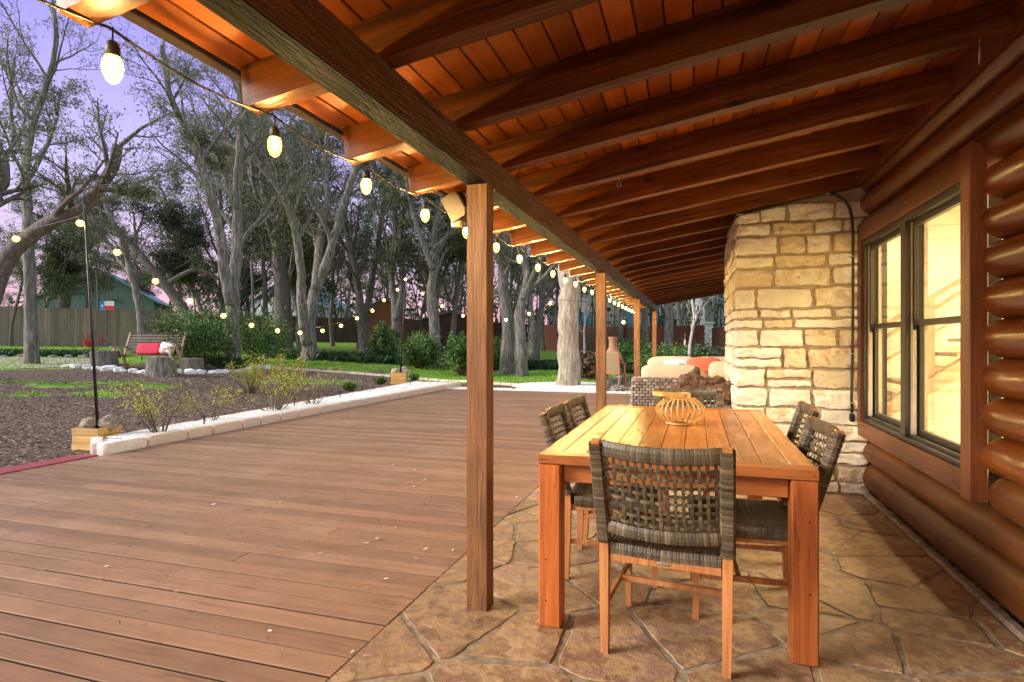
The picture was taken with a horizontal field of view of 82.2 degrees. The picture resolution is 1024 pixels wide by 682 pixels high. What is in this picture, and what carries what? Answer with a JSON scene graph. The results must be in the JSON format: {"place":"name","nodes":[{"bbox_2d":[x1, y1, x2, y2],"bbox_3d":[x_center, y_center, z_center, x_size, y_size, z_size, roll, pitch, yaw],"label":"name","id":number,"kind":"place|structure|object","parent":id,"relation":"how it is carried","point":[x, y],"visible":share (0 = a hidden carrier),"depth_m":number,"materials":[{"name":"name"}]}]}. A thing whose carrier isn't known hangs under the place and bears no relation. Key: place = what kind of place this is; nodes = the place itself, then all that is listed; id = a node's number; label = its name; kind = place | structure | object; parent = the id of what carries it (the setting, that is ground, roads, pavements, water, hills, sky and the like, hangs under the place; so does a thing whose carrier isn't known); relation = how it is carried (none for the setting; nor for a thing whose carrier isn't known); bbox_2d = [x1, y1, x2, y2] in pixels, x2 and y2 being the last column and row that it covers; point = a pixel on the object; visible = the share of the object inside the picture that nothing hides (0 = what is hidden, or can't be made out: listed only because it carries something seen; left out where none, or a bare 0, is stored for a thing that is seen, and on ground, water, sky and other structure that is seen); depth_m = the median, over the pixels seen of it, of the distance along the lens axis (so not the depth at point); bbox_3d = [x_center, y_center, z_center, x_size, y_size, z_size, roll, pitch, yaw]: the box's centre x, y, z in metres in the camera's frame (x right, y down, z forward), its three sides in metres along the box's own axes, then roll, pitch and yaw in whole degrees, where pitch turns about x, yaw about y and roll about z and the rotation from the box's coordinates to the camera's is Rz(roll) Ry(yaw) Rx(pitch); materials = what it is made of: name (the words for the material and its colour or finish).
{"place":"outdoors","nodes":[
{"label":"outdoors","id":0,"kind":"place"},
{"bbox_2d":[0,345,623,397],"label":"lawn grass","id":1,"kind":"structure","parent":0,"point":[163,385],"depth_m":20.03,"materials":[{"name":"plant"}]},
{"bbox_2d":[0,347,627,371],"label":"border grass","id":2,"kind":"structure","parent":0,"point":[368,357],"depth_m":23.95,"materials":[{"name":"plant"}]},
{"bbox_2d":[0,0,722,333],"label":"sky","id":3,"kind":"structure","parent":0,"point":[110,84],"materials":[{"name":"purple"}]},
{"bbox_2d":[0,340,1023,628],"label":"ground","id":4,"kind":"structure","parent":0,"point":[36,412],"depth_m":12.31,"materials":[{"name":"soil"}]},
{"bbox_2d":[0,179,86,345],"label":"tree","id":5,"kind":"object","parent":4,"relation":"on","point":[19,266],"visible":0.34,"depth_m":28.61,"materials":[{"name":"plant"}]},
{"bbox_2d":[0,356,88,368],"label":"gravel path","id":6,"kind":"structure","parent":4,"relation":"on","point":[53,362],"depth_m":18.79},
{"bbox_2d":[0,454,98,474],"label":"deck edge board","id":7,"kind":"object","parent":4,"relation":"on","point":[20,468],"visible":0.5,"depth_m":6.01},
{"bbox_2d":[3,156,128,308],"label":"oak tree","id":8,"kind":"object","parent":4,"relation":"on","point":[64,303],"visible":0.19,"depth_m":32.78,"materials":[{"name":"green plant"}]},
{"bbox_2d":[14,170,119,307],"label":"tree","id":9,"kind":"object","parent":4,"relation":"on","point":[59,245],"visible":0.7,"depth_m":29.77,"materials":[{"name":"plant"}]},
{"bbox_2d":[0,0,147,363],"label":"oak tree","id":10,"kind":"object","parent":4,"relation":"on","point":[31,351],"visible":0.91,"depth_m":17.96,"materials":[{"name":"grey plant"}]},
{"bbox_2d":[0,306,180,346],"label":"cedar fence","id":11,"kind":"object","parent":4,"relation":"on","point":[58,326],"visible":0.5,"depth_m":29.78,"materials":[{"name":"wood"}]},
{"bbox_2d":[71,425,121,450],"bbox_3d":[-5.154,1.195,7.295,0.372,0.265,0.360,0,0,9],"label":"wooden crate","id":12,"kind":"object","parent":4,"relation":"on","point":[81,438],"visible":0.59,"depth_m":7.13,"materials":[{"name":"yellow wood"}]},
{"bbox_2d":[83,197,99,428],"bbox_3d":[-5.191,-0.267,7.248,0.177,2.995,0.036,0,0,-37],"label":"light pole","id":13,"kind":"object","parent":12,"relation":"in","point":[91,328],"visible":0.79,"depth_m":7.24,"materials":[{"name":"black metal"}]},
{"bbox_2d":[68,194,125,308],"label":"tree","id":14,"kind":"object","parent":4,"relation":"on","point":[102,277],"visible":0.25,"depth_m":39.18,"materials":[{"name":"plant"}]},
{"bbox_2d":[0,72,201,305],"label":"oak tree","id":15,"kind":"object","parent":4,"relation":"on","point":[11,254],"visible":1,"depth_m":12.21,"materials":[{"name":"grey plant"}]},
{"bbox_2d":[32,124,170,354],"bbox_3d":[-16.551,-4.135,24.465,4.784,9.784,3.429,0,0,1],"label":"oak tree","id":16,"kind":"object","parent":4,"relation":"on","point":[128,265],"visible":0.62,"depth_m":23.94,"materials":[{"name":"grey plant"}]},
{"bbox_2d":[89,351,119,366],"bbox_3d":[-11.945,0.565,17.206,0.801,0.556,0.797,0,0,17],"label":"tree stump","id":17,"kind":"object","parent":4,"relation":"on","point":[103,358],"visible":0.63,"depth_m":16.96,"materials":[{"name":"grey wood"}]},
{"bbox_2d":[37,269,173,310],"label":"neighbour house","id":18,"kind":"structure","parent":4,"relation":"on","point":[124,291],"depth_m":42.37,"materials":[{"name":"teal"}]},
{"bbox_2d":[37,163,245,351],"bbox_3d":[-16.758,-3.916,27.201,8.699,9.260,4.388,0,0,-13],"label":"oak tree","id":19,"kind":"object","parent":4,"relation":"on","point":[171,292],"visible":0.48,"depth_m":26.90,"materials":[{"name":"grey plant"}]},
{"bbox_2d":[109,332,186,366],"bbox_3d":[-10.951,0.293,17.677,1.910,1.121,0.955,0,0,5],"label":"glider bench","id":20,"kind":"object","parent":4,"relation":"on","point":[132,348],"visible":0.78,"depth_m":17.97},
{"bbox_2d":[144,356,177,376],"bbox_3d":[-9.678,0.713,16.208,0.851,0.556,0.840,0,0,17],"label":"tree stump","id":21,"kind":"object","parent":4,"relation":"on","point":[153,367],"visible":0.88,"depth_m":15.90,"materials":[{"name":"grey wood"}]},
{"bbox_2d":[60,363,273,373],"bbox_3d":[-10.002,0.829,17.565,5.760,0.368,2.151,0,0,-33],"label":"rock edging","id":22,"kind":"object","parent":4,"relation":"on","point":[114,368],"visible":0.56,"depth_m":16.77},
{"bbox_2d":[104,147,230,327],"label":"tree","id":23,"kind":"object","parent":4,"relation":"on","point":[139,278],"visible":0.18,"depth_m":29.12,"materials":[{"name":"plant"}]},
{"bbox_2d":[120,152,249,350],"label":"tree","id":24,"kind":"object","parent":4,"relation":"on","point":[167,216],"visible":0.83,"depth_m":28.10,"materials":[{"name":"plant"}]},
{"bbox_2d":[114,98,264,347],"bbox_3d":[-15.889,-5.432,29.947,7.021,12.582,6.266,0,0,9],"label":"tree","id":25,"kind":"object","parent":4,"relation":"on","point":[220,198],"visible":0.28,"depth_m":29.65,"materials":[{"name":"plant"}]},
{"bbox_2d":[179,358,204,371],"bbox_3d":[-9.600,0.742,17.604,0.750,0.456,0.752,0,0,17],"label":"tree stump","id":26,"kind":"object","parent":4,"relation":"on","point":[193,363],"visible":0.79,"depth_m":17.35,"materials":[{"name":"grey wood"}]},
{"bbox_2d":[141,288,244,366],"bbox_3d":[-10.141,-0.393,19.080,2.898,2.622,3.213,0,0,17],"label":"leafy shrub","id":27,"kind":"object","parent":4,"relation":"on","point":[201,339],"visible":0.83,"depth_m":18.63,"materials":[{"name":"green plant"}]},
{"bbox_2d":[0,365,390,467],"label":"mulch chips","id":28,"kind":"object","parent":4,"relation":"on","point":[20,457],"visible":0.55,"depth_m":11.17,"materials":[{"name":"brown wood"}]},
{"bbox_2d":[98,16,335,358],"bbox_3d":[-10.563,-5.912,19.889,7.144,13.876,8.773,0,0,17],"label":"oak tree","id":29,"kind":"object","parent":4,"relation":"on","point":[201,146],"visible":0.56,"depth_m":19.34,"materials":[{"name":"grey plant"}]},
{"bbox_2d":[210,232,271,314],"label":"tree","id":30,"kind":"object","parent":4,"relation":"on","point":[258,284],"visible":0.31,"depth_m":47.87,"materials":[{"name":"plant"}]},
{"bbox_2d":[152,64,344,348],"bbox_3d":[-11.866,-7.205,27.250,10.048,16.192,6.933,0,0,17],"label":"oak tree","id":31,"kind":"object","parent":4,"relation":"on","point":[282,298],"visible":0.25,"depth_m":27.00,"materials":[{"name":"grey plant"}]},
{"bbox_2d":[223,353,277,392],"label":"wispy shrub","id":32,"kind":"object","parent":4,"relation":"on","point":[252,373],"visible":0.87,"depth_m":13.47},
{"bbox_2d":[170,100,345,259],"bbox_3d":[-13.557,-8.196,34.635,8.998,18.332,9.189,0,0,19],"label":"tree","id":33,"kind":"object","parent":4,"relation":"on","point":[278,164],"visible":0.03,"depth_m":32.09,"materials":[{"name":"plant"}]},
{"bbox_2d":[222,306,296,362],"bbox_3d":[-9.422,-0.267,21.903,2.738,2.155,2.656,0,0,-29],"label":"leafy shrub","id":34,"kind":"object","parent":4,"relation":"on","point":[249,341],"visible":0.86,"depth_m":21.63,"materials":[{"name":"green plant"}]},
{"bbox_2d":[221,144,313,337],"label":"tree","id":35,"kind":"object","parent":4,"relation":"on","point":[252,290],"visible":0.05,"depth_m":42.61,"materials":[{"name":"plant"}]},
{"bbox_2d":[90,380,460,455],"bbox_3d":[-3.606,1.250,11.993,1.544,0.220,10.994,0,0,17],"label":"stone curb","id":36,"kind":"object","parent":4,"relation":"on","point":[100,446],"visible":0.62,"depth_m":8.47,"materials":[{"name":"stone"}]},
{"bbox_2d":[217,350,332,410],"bbox_3d":[-3.962,0.661,9.973,1.373,1.056,1.834,0,0,0],"label":"wispy shrub","id":37,"kind":"object","parent":36,"relation":"on","point":[292,378],"visible":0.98,"depth_m":9.87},
{"bbox_2d":[107,381,450,438],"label":"gravel","id":38,"kind":"structure","parent":36,"relation":"on","point":[350,396],"depth_m":10.35,"materials":[{"name":"gravel"}]},
{"bbox_2d":[101,356,190,432],"bbox_3d":[-4.575,0.693,7.389,1.143,0.988,1.007,0,0,17],"label":"wispy shrub","id":39,"kind":"object","parent":38,"relation":"on","point":[146,411],"visible":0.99,"depth_m":7.38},
{"bbox_2d":[177,374,247,420],"bbox_3d":[-4.394,0.829,8.613,0.963,0.717,0.786,0,0,-26],"label":"wispy shrub","id":40,"kind":"object","parent":38,"relation":"on","point":[191,402],"visible":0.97,"depth_m":8.60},
{"bbox_2d":[283,361,348,404],"bbox_3d":[-3.732,0.739,10.904,1.002,0.897,1.213,0,0,31],"label":"wispy shrub","id":41,"kind":"object","parent":36,"relation":"on","point":[308,398],"visible":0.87,"depth_m":10.91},
{"bbox_2d":[211,111,343,312],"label":"tree","id":42,"kind":"object","parent":4,"relation":"on","point":[254,239],"visible":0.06,"depth_m":34.42,"materials":[{"name":"plant"}]},
{"bbox_2d":[203,119,353,348],"bbox_3d":[-10.654,-5.743,27.242,6.452,13.437,7.158,0,0,36],"label":"tree","id":43,"kind":"object","parent":4,"relation":"on","point":[284,221],"visible":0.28,"depth_m":26.68,"materials":[{"name":"plant"}]},
{"bbox_2d":[218,155,338,347],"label":"tree","id":44,"kind":"object","parent":4,"relation":"on","point":[266,297],"visible":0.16,"depth_m":30.51,"materials":[{"name":"plant"}]},
{"bbox_2d":[162,46,404,360],"bbox_3d":[-8.380,-5.531,23.137,7.165,13.004,10.674,0,0,38],"label":"oak tree","id":45,"kind":"object","parent":4,"relation":"on","point":[307,312],"visible":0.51,"depth_m":23.71,"materials":[{"name":"grey plant"}]},
{"bbox_2d":[242,284,352,331],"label":"neighbour house","id":46,"kind":"structure","parent":4,"relation":"on","point":[257,302],"depth_m":57.54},
{"bbox_2d":[266,162,344,349],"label":"tree","id":47,"kind":"object","parent":4,"relation":"on","point":[326,290],"visible":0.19,"depth_m":31.65,"materials":[{"name":"plant"}]},
{"bbox_2d":[299,167,382,352],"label":"oak tree","id":48,"kind":"object","parent":4,"relation":"on","point":[360,320],"visible":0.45,"depth_m":30.18,"materials":[{"name":"grey plant"}]},
{"bbox_2d":[317,163,376,345],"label":"tree","id":49,"kind":"object","parent":4,"relation":"on","point":[331,333],"visible":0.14,"depth_m":38.36,"materials":[{"name":"plant"}]},
{"bbox_2d":[298,186,418,338],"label":"tree","id":50,"kind":"object","parent":4,"relation":"on","point":[348,275],"visible":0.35,"depth_m":34.44,"materials":[{"name":"plant"}]},
{"bbox_2d":[194,314,526,345],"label":"dark fence","id":51,"kind":"object","parent":4,"relation":"on","point":[346,332],"visible":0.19,"depth_m":45.38,"materials":[{"name":"wood"}]},
{"bbox_2d":[5,253,725,341],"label":"woods","id":52,"kind":"object","parent":4,"relation":"on","point":[411,312],"visible":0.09,"depth_m":51.80,"materials":[{"name":"plant"}]},
{"bbox_2d":[321,156,430,353],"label":"oak tree","id":53,"kind":"object","parent":4,"relation":"on","point":[396,301],"visible":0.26,"depth_m":27.07,"materials":[{"name":"grey plant"}]},
{"bbox_2d":[366,320,404,354],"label":"leafy shrub","id":54,"kind":"object","parent":4,"relation":"on","point":[383,339],"visible":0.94,"depth_m":24.73,"materials":[{"name":"green plant"}]},
{"bbox_2d":[342,160,430,351],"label":"tree","id":55,"kind":"object","parent":4,"relation":"on","point":[370,292],"visible":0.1,"depth_m":31.47,"materials":[{"name":"plant"}]},
{"bbox_2d":[368,297,405,347],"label":"garden shed","id":56,"kind":"structure","parent":4,"relation":"on","point":[381,310],"depth_m":35.77,"materials":[{"name":"brown"}]},
{"bbox_2d":[260,365,520,385],"bbox_3d":[-4.027,1.087,18.963,9.600,0.490,0.889,0,0,19],"label":"stone edging","id":57,"kind":"object","parent":4,"relation":"on","point":[429,379],"visible":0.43,"depth_m":19.28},
{"bbox_2d":[358,162,429,324],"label":"tree","id":58,"kind":"object","parent":4,"relation":"on","point":[385,268],"visible":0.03,"depth_m":41.73,"materials":[{"name":"plant"}]},
{"bbox_2d":[391,372,407,383],"bbox_3d":[-3.350,1.101,17.480,0.457,0.332,0.445,0,0,-3],"label":"wooden crate","id":59,"kind":"object","parent":4,"relation":"on","point":[398,378],"visible":0.9,"depth_m":17.26,"materials":[{"name":"yellow wood"}]},
{"bbox_2d":[400,273,406,372],"bbox_3d":[-3.219,-0.413,17.341,0.047,3.171,0.393,0,0,-40],"label":"light pole","id":60,"kind":"object","parent":59,"relation":"in","point":[403,326],"visible":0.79,"depth_m":17.32,"materials":[{"name":"black metal"}]},
{"bbox_2d":[86,206,404,333],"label":"yard string lights","id":61,"kind":"object","parent":60,"relation":"hanging from","point":[155,281],"visible":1,"depth_m":9.29,"materials":[{"name":"white"}]},
{"bbox_2d":[367,167,466,305],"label":"tree","id":62,"kind":"object","parent":4,"relation":"on","point":[409,247],"visible":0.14,"depth_m":27.14,"materials":[{"name":"plant"}]},
{"bbox_2d":[369,170,466,367],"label":"oak tree","id":63,"kind":"object","parent":4,"relation":"on","point":[436,246],"visible":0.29,"depth_m":24.26,"materials":[{"name":"grey plant"}]},
{"bbox_2d":[394,329,443,368],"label":"leafy shrub","id":64,"kind":"object","parent":4,"relation":"on","point":[419,351],"visible":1,"depth_m":22.61,"materials":[{"name":"green plant"}]},
{"bbox_2d":[400,194,466,351],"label":"tree","id":65,"kind":"object","parent":4,"relation":"on","point":[457,282],"visible":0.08,"depth_m":27.55,"materials":[{"name":"plant"}]},
{"bbox_2d":[420,311,466,351],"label":"garden shed","id":66,"kind":"structure","parent":4,"relation":"on","point":[445,322],"depth_m":34.50,"materials":[{"name":"wood"}]},
{"bbox_2d":[437,330,466,375],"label":"leafy shrub","id":67,"kind":"object","parent":4,"relation":"on","point":[456,353],"visible":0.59,"depth_m":20.65,"materials":[{"name":"green plant"}]},
{"bbox_2d":[416,203,539,297],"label":"tree","id":68,"kind":"object","parent":4,"relation":"on","point":[465,269],"visible":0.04,"depth_m":32.34,"materials":[{"name":"plant"}]},
{"bbox_2d":[493,233,514,374],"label":"oak tree","id":69,"kind":"object","parent":4,"relation":"on","point":[506,362],"visible":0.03,"depth_m":22.04,"materials":[{"name":"grey plant"}]},
{"bbox_2d":[493,232,557,375],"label":"oak tree","id":70,"kind":"object","parent":4,"relation":"on","point":[530,272],"visible":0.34,"depth_m":21.42,"materials":[{"name":"grey plant"}]},
{"bbox_2d":[534,258,557,359],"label":"tree","id":71,"kind":"object","parent":4,"relation":"on","point":[539,322],"visible":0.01,"depth_m":30.05,"materials":[{"name":"plant"}]},
{"bbox_2d":[519,256,593,324],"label":"tree","id":72,"kind":"object","parent":4,"relation":"on","point":[556,308],"visible":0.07,"depth_m":44.69,"materials":[{"name":"plant"}]},
{"bbox_2d":[555,263,581,385],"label":"oak tree","id":73,"kind":"object","parent":4,"relation":"on","point":[569,366],"depth_m":16.15,"materials":[{"name":"grey plant"}]},
{"bbox_2d":[579,349,607,379],"bbox_3d":[2.572,0.936,19.423,1.417,1.372,1.065,0,0,17],"label":"wood pile","id":74,"kind":"object","parent":4,"relation":"on","point":[589,373],"visible":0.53,"depth_m":19.29,"materials":[{"name":"brown wood"}]},
{"bbox_2d":[544,281,648,326],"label":"neighbour house","id":75,"kind":"structure","parent":4,"relation":"on","point":[628,314],"depth_m":51.44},
{"bbox_2d":[579,313,650,357],"bbox_3d":[4.900,-0.079,29.990,4.757,3.301,4.691,0,0,17],"label":"bare bush","id":76,"kind":"object","parent":4,"relation":"on","point":[591,340],"visible":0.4,"depth_m":29.79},
{"bbox_2d":[535,324,704,353],"bbox_3d":[6.231,-0.118,39.765,0.079,2.450,15.765,0,0,-38],"label":"red fence","id":77,"kind":"object","parent":4,"relation":"on","point":[551,334],"visible":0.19,"depth_m":36.16,"materials":[{"name":"wood"}]},
{"bbox_2d":[606,332,651,373],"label":"leafy shrub","id":78,"kind":"object","parent":4,"relation":"on","point":[627,346],"visible":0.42,"depth_m":21.56,"materials":[{"name":"green plant"}]},
{"bbox_2d":[624,338,713,370],"bbox_3d":[5.412,0.716,19.998,3.092,1.707,3.080,0,0,17],"label":"leafy shrub","id":79,"kind":"object","parent":4,"relation":"on","point":[665,351],"visible":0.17,"depth_m":19.79,"materials":[{"name":"green plant"}]},
{"bbox_2d":[664,303,673,348],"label":"oak tree","id":80,"kind":"object","parent":4,"relation":"on","point":[669,324],"depth_m":26.83,"materials":[{"name":"grey plant"}]},
{"bbox_2d":[327,401,1023,681],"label":"porch slab","id":81,"kind":"structure","parent":4,"relation":"on","point":[682,673],"depth_m":2.58,"materials":[{"name":"stone"}]},
{"bbox_2d":[329,402,1023,681],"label":"flagstone floor","id":82,"kind":"structure","parent":81,"relation":"on","point":[683,638],"depth_m":2.60,"materials":[{"name":"stone"}]},
{"bbox_2d":[56,0,1016,611],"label":"porch roof","id":83,"kind":"structure","parent":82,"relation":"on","point":[636,154],"depth_m":2.61,"materials":[{"name":"brown wood"}]},
{"bbox_2d":[37,0,631,311],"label":"eave string lights","id":84,"kind":"object","parent":83,"relation":"hanging from","point":[112,52],"visible":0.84,"depth_m":2.02,"materials":[{"name":"white"}]},
{"bbox_2d":[441,192,466,228],"bbox_3d":[-0.305,-0.775,3.494,0.218,0.208,0.100,0,0,17],"label":"porch speaker","id":85,"kind":"object","parent":83,"relation":"hanging from","point":[454,205],"visible":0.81,"depth_m":3.46},
{"bbox_2d":[538,402,661,588],"bbox_3d":[0.503,0.819,3.298,0.656,0.884,0.535,0,0,15],"label":"dining chair","id":86,"kind":"object","parent":82,"relation":"on","point":[578,500],"visible":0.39,"depth_m":3.11,"materials":[{"name":"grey wicker"}]},
{"bbox_2d":[563,394,666,538],"bbox_3d":[0.681,0.819,3.833,0.656,0.884,0.535,0,0,18],"label":"dining chair","id":87,"kind":"object","parent":82,"relation":"on","point":[574,402],"visible":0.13,"depth_m":3.94,"materials":[{"name":"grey wicker"}]},
{"bbox_2d":[588,438,735,678],"bbox_3d":[0.653,0.819,2.441,0.535,0.884,0.656,0,0,22],"label":"dining chair","id":88,"kind":"object","parent":82,"relation":"on","point":[638,537],"visible":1,"depth_m":2.23,"materials":[{"name":"wicker"}]},
{"bbox_2d":[630,364,700,406],"bbox_3d":[2.936,0.805,8.947,2.148,0.910,0.870,0,0,17],"label":"wicker sofa","id":89,"kind":"object","parent":82,"relation":"on","point":[648,381],"visible":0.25,"depth_m":8.79,"materials":[{"name":"beige fabric"}]},
{"bbox_2d":[538,405,819,666],"bbox_3d":[0.963,0.879,3.423,1.120,0.760,2.103,0,0,17],"label":"dining table","id":90,"kind":"object","parent":82,"relation":"on","point":[772,460],"visible":0.85,"depth_m":2.57,"materials":[{"name":"brown wood"}]},
{"bbox_2d":[652,391,705,425],"bbox_3d":[1.008,0.402,3.549,0.315,0.195,0.295,0,0,2],"label":"bamboo lantern","id":91,"kind":"object","parent":90,"relation":"on","point":[678,396],"visible":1,"depth_m":3.49,"materials":[{"name":"wood"}]},
{"bbox_2d":[654,387,723,494],"bbox_3d":[1.329,0.819,4.442,0.535,0.884,0.656,0,0,17],"label":"dining chair","id":92,"kind":"object","parent":82,"relation":"on","point":[718,394],"visible":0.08,"depth_m":4.68,"materials":[{"name":"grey wicker"}]},
{"bbox_2d":[670,405,730,442],"bbox_3d":[1.813,0.915,5.667,0.550,0.630,0.470,0,0,17],"label":"wicker side table","id":93,"kind":"object","parent":82,"relation":"on","point":[727,407],"visible":0.01,"depth_m":5.42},
{"bbox_2d":[670,366,733,405],"bbox_3d":[1.825,0.449,5.651,0.622,0.402,0.453,0,0,17],"label":"driftwood","id":94,"kind":"object","parent":93,"relation":"on","point":[693,379],"visible":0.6,"depth_m":5.61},
{"bbox_2d":[703,400,818,526],"bbox_3d":[1.499,0.819,3.593,0.656,0.884,0.535,0,0,19],"label":"dining chair","id":95,"kind":"object","parent":82,"relation":"on","point":[803,408],"visible":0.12,"depth_m":3.68,"materials":[{"name":"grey wicker"}]},
{"bbox_2d":[687,415,845,619],"bbox_3d":[1.185,0.819,2.807,0.656,0.884,0.535,0,0,15],"label":"dining chair","id":96,"kind":"object","parent":82,"relation":"on","point":[754,513],"visible":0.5,"depth_m":2.69,"materials":[{"name":"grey wicker"}]},
{"bbox_2d":[724,188,869,495],"bbox_3d":[2.688,-0.001,5.815,1.054,2.523,1.935,0,0,17],"label":"stone chimney","id":97,"kind":"object","parent":82,"relation":"on","point":[787,295],"visible":0.67,"depth_m":4.92,"materials":[{"name":"stone"}]},
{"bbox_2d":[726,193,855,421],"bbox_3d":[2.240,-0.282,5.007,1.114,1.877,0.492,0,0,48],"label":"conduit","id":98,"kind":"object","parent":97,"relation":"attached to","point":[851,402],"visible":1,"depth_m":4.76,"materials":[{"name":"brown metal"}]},
{"bbox_2d":[864,493,1023,641],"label":"mortar strip","id":99,"kind":"object","parent":81,"relation":"on","point":[1005,619],"visible":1,"depth_m":3.10,"materials":[{"name":"concrete"}]},
{"bbox_2d":[657,296,725,340],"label":"neighbour house","id":100,"kind":"structure","parent":4,"relation":"on","point":[703,317],"depth_m":55.40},
{"bbox_2d":[838,0,1023,623],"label":"log house","id":101,"kind":"structure","parent":4,"relation":"on","point":[940,327],"depth_m":3.11,"materials":[{"name":"brown wood"}]},
{"bbox_2d":[857,141,1001,502],"bbox_3d":[2.540,-0.088,3.726,0.171,1.690,2.090,0,0,17],"label":"window","id":102,"kind":"structure","parent":101,"relation":"in","point":[960,467],"depth_m":3.54,"materials":[{"name":"brown wood"}]},
{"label":"deck substructure","id":103,"kind":"structure","parent":4,"relation":"on","visible":0},
{"bbox_2d":[0,389,630,681],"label":"deck","id":104,"kind":"structure","parent":103,"relation":"on","point":[322,614],"depth_m":3.73,"materials":[{"name":"brown wood"}]},
{"bbox_2d":[448,382,630,393],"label":"white gravel","id":105,"kind":"structure","parent":0,"point":[587,387],"depth_m":15.59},
{"bbox_2d":[606,352,625,386],"bbox_3d":[2.728,0.765,16.191,0.668,0.960,0.744,0,0,25],"label":"patio chair","id":106,"kind":"object","parent":105,"relation":"on","point":[613,361],"visible":0.53,"depth_m":15.89,"materials":[{"name":"beige fabric"}]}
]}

